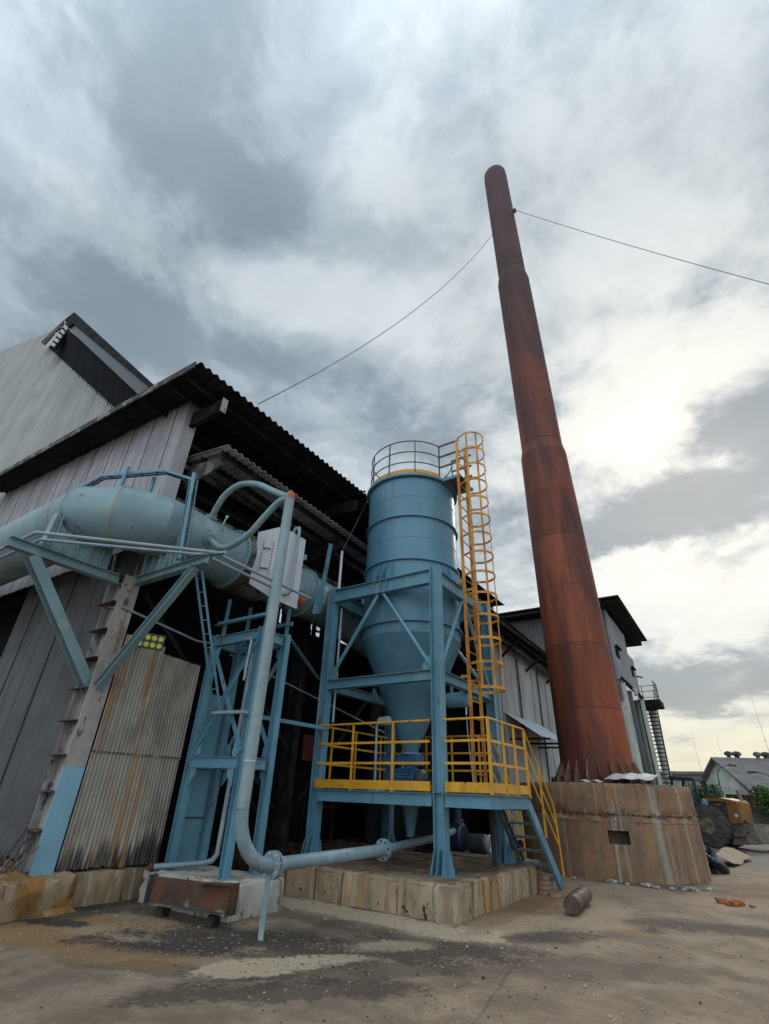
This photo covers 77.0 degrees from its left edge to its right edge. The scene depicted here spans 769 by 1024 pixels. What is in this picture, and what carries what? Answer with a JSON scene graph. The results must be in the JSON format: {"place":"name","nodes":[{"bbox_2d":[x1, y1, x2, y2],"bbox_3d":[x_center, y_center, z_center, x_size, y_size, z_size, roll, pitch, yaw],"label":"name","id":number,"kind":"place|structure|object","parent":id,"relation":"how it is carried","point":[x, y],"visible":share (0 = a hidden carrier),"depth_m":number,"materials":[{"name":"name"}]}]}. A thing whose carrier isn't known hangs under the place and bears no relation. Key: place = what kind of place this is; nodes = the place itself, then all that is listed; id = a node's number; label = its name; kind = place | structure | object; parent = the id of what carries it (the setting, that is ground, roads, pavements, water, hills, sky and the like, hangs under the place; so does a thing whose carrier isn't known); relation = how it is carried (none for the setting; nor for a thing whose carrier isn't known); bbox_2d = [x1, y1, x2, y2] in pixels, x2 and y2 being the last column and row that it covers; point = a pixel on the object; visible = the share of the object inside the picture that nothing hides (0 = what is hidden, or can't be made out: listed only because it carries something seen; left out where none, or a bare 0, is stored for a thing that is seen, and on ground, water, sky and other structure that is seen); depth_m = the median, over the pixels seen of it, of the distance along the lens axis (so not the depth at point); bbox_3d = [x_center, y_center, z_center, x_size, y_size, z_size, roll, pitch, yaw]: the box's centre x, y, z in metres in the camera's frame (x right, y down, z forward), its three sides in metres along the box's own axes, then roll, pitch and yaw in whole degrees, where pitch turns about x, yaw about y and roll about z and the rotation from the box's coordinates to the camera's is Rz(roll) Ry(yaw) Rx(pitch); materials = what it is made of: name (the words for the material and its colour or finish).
{"place":"outdoors","nodes":[
{"label":"outdoors","id":0,"kind":"place"},
{"bbox_2d":[0,841,768,1023],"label":"ground","id":1,"kind":"structure","parent":0,"point":[32,980],"depth_m":5.25,"materials":[{"name":"grey concrete"}]},
{"bbox_2d":[0,858,77,923],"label":"concrete footing","id":2,"kind":"object","parent":1,"relation":"on","point":[24,896],"visible":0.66,"depth_m":6.56,"materials":[{"name":"beige concrete"}]},
{"bbox_2d":[0,828,38,873],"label":"metal offcuts","id":3,"kind":"object","parent":2,"relation":"on","point":[12,856],"visible":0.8,"depth_m":6.87,"materials":[{"name":"grey metal"}]},
{"bbox_2d":[0,312,153,493],"bbox_3d":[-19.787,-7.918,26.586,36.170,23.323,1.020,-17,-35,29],"label":"tall shed","id":4,"kind":"structure","parent":1,"relation":"on","point":[66,381],"depth_m":20.84,"materials":[{"name":"grey paint"}]},
{"bbox_2d":[155,906,170,917],"bbox_3d":[-3.119,5.624,6.824,0.134,0.132,0.174,-17,-35,29],"label":"support block","id":5,"kind":"object","parent":1,"relation":"on","point":[162,911],"depth_m":6.77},
{"bbox_2d":[143,873,239,916],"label":"rusty beam","id":6,"kind":"structure","parent":5,"relation":"on","point":[218,898],"depth_m":6.66,"materials":[{"name":"brown metal"}]},
{"bbox_2d":[138,866,283,922],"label":"tower plinth","id":7,"kind":"structure","parent":1,"relation":"on","point":[250,896],"depth_m":7.23,"materials":[{"name":"concrete"}]},
{"bbox_2d":[148,596,327,879],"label":"support tower","id":8,"kind":"structure","parent":7,"relation":"on","point":[204,761],"depth_m":8.67,"materials":[{"name":"blue metal"}]},
{"bbox_2d":[195,570,220,710],"bbox_3d":[-3.124,2.278,8.543,0.165,2.108,1.446,-6,-31,14],"label":"cable tray","id":9,"kind":"object","parent":8,"relation":"attached to","point":[210,639],"visible":0.97,"depth_m":8.54,"materials":[{"name":"blue metal"}]},
{"bbox_2d":[204,914,220,927],"bbox_3d":[-2.279,5.430,6.437,0.150,0.131,0.168,-17,-35,29],"label":"support block","id":10,"kind":"object","parent":1,"relation":"on","point":[211,920],"depth_m":6.39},
{"bbox_2d":[0,361,555,907],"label":"factory shed","id":11,"kind":"structure","parent":1,"relation":"on","point":[90,781],"depth_m":11.07,"materials":[{"name":"white paint"}]},
{"bbox_2d":[3,510,226,692],"bbox_3d":[-4.527,1.504,8.305,3.419,2.865,1.666,6,-30,-7],"label":"duct bracket","id":12,"kind":"object","parent":11,"relation":"attached to","point":[91,561],"visible":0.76,"depth_m":8.18,"materials":[{"name":"blue metal"}]},
{"bbox_2d":[0,538,270,587],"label":"conduit pipe","id":13,"kind":"object","parent":12,"relation":"on","point":[139,549],"visible":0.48,"depth_m":8.23,"materials":[{"name":"metal"}]},
{"bbox_2d":[0,531,310,601],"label":"conduit pipe","id":14,"kind":"object","parent":12,"relation":"attached to","point":[307,599],"visible":0.94,"depth_m":8.08,"materials":[{"name":"metal"}]},
{"bbox_2d":[298,597,305,605],"bbox_3d":[-1.741,1.885,10.169,0.120,0.200,0.195,-17,-35,29],"label":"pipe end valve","id":15,"kind":"object","parent":14,"relation":"attached to","point":[300,601],"visible":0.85,"depth_m":10.12,"materials":[{"name":"orange metal"}]},
{"bbox_2d":[176,472,197,560],"bbox_3d":[-3.634,0.064,8.905,0.320,1.804,0.170,5,-30,-5],"label":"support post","id":16,"kind":"object","parent":12,"relation":"attached to","point":[185,523],"visible":0.98,"depth_m":8.88,"materials":[{"name":"blue metal"}]},
{"bbox_2d":[137,633,165,650],"bbox_3d":[-4.304,2.390,8.764,0.470,0.274,0.534,21,-35,-30],"label":"floodlight","id":17,"kind":"object","parent":11,"relation":"attached to","point":[151,641],"visible":0.78,"depth_m":8.61,"materials":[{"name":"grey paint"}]},
{"bbox_2d":[101,555,209,643],"bbox_3d":[-4.331,1.691,9.702,0.865,1.467,2.321,-37,-48,47],"label":"thin conduit","id":18,"kind":"object","parent":11,"relation":"attached to","point":[145,617],"visible":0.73,"depth_m":9.40,"materials":[{"name":"metal"}]},
{"bbox_2d":[0,485,366,657],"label":"air duct","id":19,"kind":"object","parent":11,"relation":"attached to","point":[126,513],"visible":0.79,"depth_m":9.47,"materials":[{"name":"blue metal"}]},
{"bbox_2d":[77,466,194,491],"bbox_3d":[-5.346,-0.513,9.633,3.201,0.540,0.526,-5,-31,12],"label":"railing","id":20,"kind":"object","parent":19,"relation":"on","point":[126,473],"visible":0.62,"depth_m":9.52,"materials":[{"name":"blue metal"}]},
{"bbox_2d":[312,543,332,613],"bbox_3d":[-1.526,1.607,12.037,0.075,2.009,0.420,-17,-35,29],"label":"upright rail","id":21,"kind":"object","parent":19,"relation":"attached to","point":[317,603],"visible":1,"depth_m":11.93,"materials":[{"name":"blue metal"}]},
{"bbox_2d":[229,654,384,732],"bbox_3d":[-1.515,4.925,12.460,0.044,1.044,6.607,-17,-35,29],"label":"thin conduit","id":22,"kind":"object","parent":11,"relation":"attached to","point":[231,655],"visible":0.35,"depth_m":12.12,"materials":[{"name":"metal"}]},
{"bbox_2d":[300,734,314,760],"bbox_3d":[-2.292,7.149,14.646,0.040,0.700,0.600,-17,-35,29],"label":"warning board","id":23,"kind":"object","parent":11,"relation":"hanging from","point":[307,749],"visible":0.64,"depth_m":14.58,"materials":[{"name":"red metal"}]},
{"bbox_2d":[209,836,414,871],"bbox_3d":[-1.468,8.916,12.726,1.494,0.470,6.769,-17,-35,29],"label":"rubble heap","id":24,"kind":"object","parent":1,"relation":"on","point":[241,864],"visible":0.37,"depth_m":11.91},
{"bbox_2d":[203,480,455,940],"bbox_3d":[-0.626,3.906,10.470,2.671,6.920,7.789,-17,-35,29],"label":"conveying pipe","id":25,"kind":"object","parent":1,"relation":"on","point":[271,865],"visible":0.98,"depth_m":7.04,"materials":[{"name":"blue metal"}]},
{"bbox_2d":[261,850,538,924],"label":"silo plinth","id":26,"kind":"structure","parent":1,"relation":"on","point":[463,901],"depth_m":7.76,"materials":[{"name":"concrete"}]},
{"bbox_2d":[319,851,524,884],"bbox_3d":[0.382,6.847,9.436,3.869,0.067,3.580,-17,-35,29],"label":"plinth screed","id":27,"kind":"object","parent":26,"relation":"on","point":[397,864],"visible":0.58,"depth_m":8.80,"materials":[{"name":"grey concrete"}]},
{"bbox_2d":[301,564,532,877],"bbox_3d":[0.945,4.457,10.837,4.170,5.565,3.200,-17,-35,29],"label":"silo stand","id":28,"kind":"object","parent":27,"relation":"on","point":[436,794],"visible":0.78,"depth_m":9.92,"materials":[{"name":"blue metal"}]},
{"bbox_2d":[332,608,342,722],"bbox_3d":[-1.096,3.509,11.290,0.080,2.600,0.076,-17,-35,29],"label":"cable conduit","id":29,"kind":"object","parent":28,"relation":"attached to","point":[338,652],"visible":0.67,"depth_m":11.41,"materials":[{"name":"metal"}]},
{"bbox_2d":[338,551,342,588],"bbox_3d":[-1.150,1.562,12.574,0.070,1.190,0.070,-17,-35,29],"label":"white pole","id":30,"kind":"object","parent":28,"relation":"on","point":[340,570],"visible":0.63,"depth_m":12.57,"materials":[{"name":"white metal"}]},
{"bbox_2d":[374,724,377,779],"bbox_3d":[-0.191,5.330,10.563,0.060,1.320,0.060,-17,-35,29],"label":"white pole","id":31,"kind":"object","parent":28,"relation":"on","point":[375,754],"visible":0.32,"depth_m":10.57,"materials":[{"name":"white metal"}]},
{"bbox_2d":[388,765,432,836],"bbox_3d":[0.642,5.888,9.866,0.990,1.288,0.935,-17,-35,29],"label":"rotary feeder","id":32,"kind":"object","parent":28,"relation":"on","point":[409,773],"visible":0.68,"depth_m":9.86,"materials":[{"name":"grey paint"}]},
{"bbox_2d":[360,439,473,754],"bbox_3d":[0.788,1.881,12.419,2.633,7.785,2.957,13,-32,-18],"label":"silo","id":33,"kind":"object","parent":28,"relation":"on","point":[411,528],"visible":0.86,"depth_m":11.73,"materials":[{"name":"blue paint"}]},
{"bbox_2d":[378,753,423,768],"bbox_3d":[0.362,5.488,10.662,0.974,0.328,0.354,-17,-35,29],"label":"gate valve","id":34,"kind":"object","parent":33,"relation":"attached to","point":[409,758],"visible":0.91,"depth_m":10.49,"materials":[{"name":"blue metal"}]},
{"bbox_2d":[445,686,475,713],"bbox_3d":[1.668,4.114,10.644,0.740,0.640,0.320,-17,-35,29],"label":"air tank","id":35,"kind":"object","parent":28,"relation":"hanging from","point":[460,699],"visible":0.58,"depth_m":10.54,"materials":[{"name":"blue metal"}]},
{"bbox_2d":[466,714,474,793],"bbox_3d":[1.747,4.904,9.887,0.030,1.484,0.391,3,-30,-2],"label":"air hose","id":36,"kind":"object","parent":35,"relation":"hanging from","point":[469,748],"visible":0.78,"depth_m":9.91,"materials":[{"name":"rubber"}]},
{"bbox_2d":[455,431,505,782],"bbox_3d":[2.156,1.652,11.165,0.834,8.370,0.727,-17,-35,29],"label":"caged ladder","id":37,"kind":"object","parent":28,"relation":"attached to","point":[476,602],"visible":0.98,"depth_m":10.94,"materials":[{"name":"yellow metal"}]},
{"bbox_2d":[363,588,559,851],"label":"annex shed","id":38,"kind":"structure","parent":1,"relation":"on","point":[524,660],"depth_m":19.43,"materials":[{"name":"metal"}]},
{"bbox_2d":[449,807,491,859],"bbox_3d":[2.013,7.778,11.791,1.300,1.520,0.680,-17,-35,29],"label":"roots blower","id":39,"kind":"object","parent":1,"relation":"on","point":[462,839],"visible":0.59,"depth_m":11.57,"materials":[{"name":"grey paint"}]},
{"bbox_2d":[490,731,564,890],"bbox_3d":[2.910,6.101,9.947,0.788,2.825,1.606,-17,-35,29],"label":"steel stair","id":40,"kind":"object","parent":1,"relation":"on","point":[541,837],"visible":0.7,"depth_m":9.70,"materials":[{"name":"metal"}]},
{"bbox_2d":[516,858,541,874],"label":"plinth block","id":41,"kind":"structure","parent":1,"relation":"on","point":[539,869],"depth_m":9.81,"materials":[{"name":"concrete"}]},
{"bbox_2d":[538,889,550,894],"bbox_3d":[3.113,7.380,9.394,0.226,0.071,0.118,-13,-33,25],"label":"loose brick","id":42,"kind":"object","parent":1,"relation":"on","point":[543,891],"visible":0.84,"depth_m":9.36,"materials":[{"name":"red brick"}]},
{"bbox_2d":[537,884,549,889],"bbox_3d":[3.115,7.336,9.461,0.226,0.071,0.118,-13,-33,24],"label":"loose brick","id":43,"kind":"object","parent":42,"relation":"on","point":[543,886],"visible":1,"depth_m":9.42,"materials":[{"name":"red brick"}]},
{"bbox_2d":[538,879,549,884],"bbox_3d":[3.145,7.295,9.533,0.226,0.071,0.118,-13,-33,25],"label":"loose brick","id":44,"kind":"object","parent":43,"relation":"on","point":[544,882],"visible":1,"depth_m":9.49,"materials":[{"name":"red brick"}]},
{"bbox_2d":[548,891,560,897],"bbox_3d":[3.225,7.250,9.162,0.226,0.071,0.118,-1,-30,5],"label":"loose brick","id":45,"kind":"object","parent":1,"relation":"on","point":[553,894],"visible":1,"depth_m":9.12,"materials":[{"name":"red brick"}]},
{"bbox_2d":[557,891,568,896],"bbox_3d":[3.413,7.289,9.218,0.226,0.071,0.118,-10,-32,20],"label":"loose brick","id":46,"kind":"object","parent":1,"relation":"on","point":[563,894],"visible":0.63,"depth_m":9.18,"materials":[{"name":"brick"}]},
{"bbox_2d":[563,885,592,915],"bbox_3d":[3.298,6.589,8.218,0.276,0.276,1.224,-14,-34,25],"label":"steel drum","id":47,"kind":"object","parent":1,"relation":"on","point":[577,900],"visible":1,"depth_m":7.84,"materials":[{"name":"metal"}]},
{"bbox_2d":[498,595,662,784],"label":"boiler house","id":48,"kind":"structure","parent":1,"relation":"on","point":[623,630],"depth_m":27.55,"materials":[{"name":"metal"}]},
{"bbox_2d":[615,644,621,658],"bbox_3d":[12.648,7.571,26.044,0.165,0.560,1.250,-17,-35,29],"label":"window","id":49,"kind":"structure","parent":48,"relation":"in","point":[617,648],"depth_m":26.01,"materials":[{"name":"metal"}]},
{"bbox_2d":[631,666,636,677],"bbox_3d":[14.948,9.591,28.928,0.165,0.510,1.050,-17,-35,29],"label":"window","id":50,"kind":"structure","parent":48,"relation":"in","point":[632,667],"depth_m":28.91,"materials":[{"name":"metal"}]},
{"bbox_2d":[606,879,617,882],"bbox_3d":[5.154,8.400,11.016,0.156,0.066,0.245,18,-34,-26],"label":"concrete chunk","id":51,"kind":"object","parent":1,"relation":"on","point":[611,881],"visible":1,"depth_m":10.97,"materials":[{"name":"grey concrete"}]},
{"bbox_2d":[520,782,712,884],"bbox_3d":[6.152,8.694,13.380,4.556,1.995,4.560,-17,-35,29],"label":"chimney pedestal","id":52,"kind":"object","parent":1,"relation":"on","point":[639,833],"visible":0.91,"depth_m":11.71,"materials":[{"name":"concrete"}]},
{"bbox_2d":[484,165,652,784],"bbox_3d":[6.734,-6.913,22.455,2.720,34.120,2.720,-17,-35,29],"label":"chimney","id":53,"kind":"object","parent":52,"relation":"on","point":[592,737],"visible":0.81,"depth_m":16.69,"materials":[{"name":"metal"}]},
{"bbox_2d":[258,234,492,403],"bbox_3d":[1.716,-9.387,19.685,11.632,20.714,0.027,25,-37,-34],"label":"guy wire","id":54,"kind":"object","parent":53,"relation":"attached to","point":[372,339],"visible":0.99,"depth_m":15.05,"materials":[{"name":"grey metal"}]},
{"bbox_2d":[516,210,767,283],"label":"guy wire","id":55,"kind":"object","parent":53,"relation":"attached to","point":[649,251],"visible":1,"depth_m":22.12,"materials":[{"name":"grey metal"}]},
{"bbox_2d":[580,779,603,782],"bbox_3d":[5.451,7.093,12.751,0.550,0.085,0.404,-17,-35,29],"label":"sheet fragment","id":56,"kind":"object","parent":52,"relation":"on","point":[586,780],"visible":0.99,"depth_m":12.71,"materials":[{"name":"white metal"}]},
{"bbox_2d":[605,773,658,780],"bbox_3d":[6.397,6.851,12.518,1.181,0.208,1.004,-17,-35,29],"label":"roofing sheet","id":57,"kind":"object","parent":52,"relation":"on","point":[633,776],"visible":1,"depth_m":12.45,"materials":[{"name":"white metal"}]},
{"bbox_2d":[641,883,652,886],"bbox_3d":[5.788,8.214,10.660,0.259,0.070,0.165,14,-32,-20],"label":"concrete chunk","id":58,"kind":"object","parent":1,"relation":"on","point":[647,885],"visible":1,"depth_m":10.62,"materials":[{"name":"grey concrete"}]},
{"bbox_2d":[639,680,673,785],"bbox_3d":[16.346,14.290,28.673,1.280,8.320,3.894,-17,-35,29],"label":"access stair","id":59,"kind":"object","parent":1,"relation":"on","point":[654,705],"visible":0.61,"depth_m":29.88,"materials":[{"name":"metal"}]},
{"bbox_2d":[683,886,696,890],"bbox_3d":[6.574,8.061,10.354,0.184,0.078,0.289,7,-31,-9],"label":"concrete chunk","id":60,"kind":"object","parent":1,"relation":"on","point":[689,888],"visible":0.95,"depth_m":10.33,"materials":[{"name":"grey concrete"}]},
{"bbox_2d":[685,781,723,802],"bbox_3d":[21.068,19.276,31.656,2.483,3.018,1.578,-17,-35,29],"label":"shrub","id":61,"kind":"object","parent":1,"relation":"on","point":[702,790],"visible":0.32,"depth_m":31.87,"materials":[{"name":"green plant"}]},
{"bbox_2d":[704,887,714,890],"bbox_3d":[6.997,8.112,10.403,0.242,0.065,0.154,17,-33,-24],"label":"concrete chunk","id":62,"kind":"object","parent":1,"relation":"on","point":[709,889],"visible":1,"depth_m":10.37,"materials":[{"name":"grey concrete"}]},
{"bbox_2d":[705,847,729,873],"bbox_3d":[9.073,9.623,13.384,0.695,0.577,0.955,-17,-35,29],"label":"rubbish bag","id":63,"kind":"object","parent":1,"relation":"on","point":[717,865],"visible":0.77,"depth_m":13.06,"materials":[{"name":"black plastic"}]},
{"bbox_2d":[668,776,768,848],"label":"wheel loader","id":64,"kind":"object","parent":1,"relation":"on","point":[725,822],"visible":0.49,"depth_m":20.82,"materials":[{"name":"metal"}]},
{"bbox_2d":[715,897,730,903],"bbox_3d":[6.411,7.353,9.153,0.255,0.085,0.144,-7,-31,15],"label":"brick fragment","id":65,"kind":"object","parent":1,"relation":"on","point":[721,900],"visible":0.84,"depth_m":9.13,"materials":[{"name":"orange brick"}]},
{"bbox_2d":[705,842,745,853],"bbox_3d":[12.845,12.658,18.205,1.841,0.369,0.160,13,-32,-18],"label":"timber plank","id":66,"kind":"object","parent":1,"relation":"on","point":[715,845],"visible":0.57,"depth_m":18.04,"materials":[{"name":"wood"}]},
{"bbox_2d":[717,764,736,797],"bbox_3d":[23.280,19.039,32.139,1.356,4.030,0.156,-17,-35,29],"label":"street lamp","id":67,"kind":"object","parent":1,"relation":"on","point":[734,765],"visible":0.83,"depth_m":32.92,"materials":[{"name":"grey metal"}]},
{"bbox_2d":[716,847,750,864],"bbox_3d":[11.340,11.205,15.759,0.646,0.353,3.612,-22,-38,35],"label":"cardboard sheet","id":68,"kind":"object","parent":1,"relation":"on","point":[732,855],"visible":0.94,"depth_m":15.77,"materials":[{"name":"beige cardboard"}]},
{"bbox_2d":[729,901,738,905],"bbox_3d":[6.490,7.258,8.967,0.204,0.068,0.115,21,-35,-29],"label":"brick fragment","id":69,"kind":"object","parent":1,"relation":"on","point":[734,903],"visible":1,"depth_m":8.93,"materials":[{"name":"orange brick"}]},
{"bbox_2d":[699,751,768,797],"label":"shed","id":70,"kind":"structure","parent":1,"relation":"on","point":[732,779],"depth_m":37.85,"materials":[{"name":"grey metal"}]},
{"bbox_2d":[731,899,746,905],"bbox_3d":[6.639,7.318,9.070,0.129,0.076,0.229,20,-35,-28],"label":"brick fragment","id":71,"kind":"object","parent":1,"relation":"on","point":[741,902],"visible":0.77,"depth_m":9.02,"materials":[{"name":"orange brick"}]},
{"bbox_2d":[725,794,767,811],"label":"yard fence","id":72,"kind":"object","parent":1,"relation":"on","point":[748,798],"visible":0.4,"depth_m":32.50,"materials":[{"name":"metal"}]},
{"bbox_2d":[747,771,768,776],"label":"street lamp","id":73,"kind":"object","parent":1,"relation":"on","point":[749,772],"visible":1,"depth_m":31.41,"materials":[{"name":"grey metal"}]},
{"bbox_2d":[750,695,768,750],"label":"antenna mast","id":74,"kind":"object","parent":1,"relation":"on","point":[761,728],"visible":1,"depth_m":44.84,"materials":[{"name":"grey metal"}]},
{"bbox_2d":[750,784,768,813],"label":"shrub","id":75,"kind":"object","parent":1,"relation":"on","point":[761,793],"visible":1,"depth_m":27.80,"materials":[{"name":"green plant"}]},
{"bbox_2d":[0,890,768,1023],"bbox_3d":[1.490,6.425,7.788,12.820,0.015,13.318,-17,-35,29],"label":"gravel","id":76,"kind":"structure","parent":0,"point":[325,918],"depth_m":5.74,"materials":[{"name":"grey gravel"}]},
{"bbox_2d":[0,0,768,791],"label":"sky","id":77,"kind":"structure","parent":0,"point":[255,192],"materials":[{"name":"grey"}]},
{"bbox_2d":[660,771,703,792],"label":"long roof building","id":78,"kind":"structure","parent":0,"point":[693,774],"depth_m":46.56,"materials":[{"name":"grey metal"}]},
{"bbox_2d":[751,811,768,824],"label":"yard wall","id":79,"kind":"structure","parent":0,"point":[758,817],"depth_m":28.25,"materials":[{"name":"grey concrete"}]},
{"bbox_3d":[3.222,7.356,9.632,0.226,0.071,0.118,-21,-37,34],"label":"loose brick","id":80,"kind":"object","parent":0,"visible":0},
{"bbox_2d":[538,874,550,879],"bbox_3d":[3.177,7.266,9.624,0.226,0.071,0.118,-15,-34,27],"label":"loose brick","id":81,"kind":"object","parent":80,"relation":"on","point":[544,877],"visible":1,"depth_m":9.59,"materials":[{"name":"red brick"}]}
]}

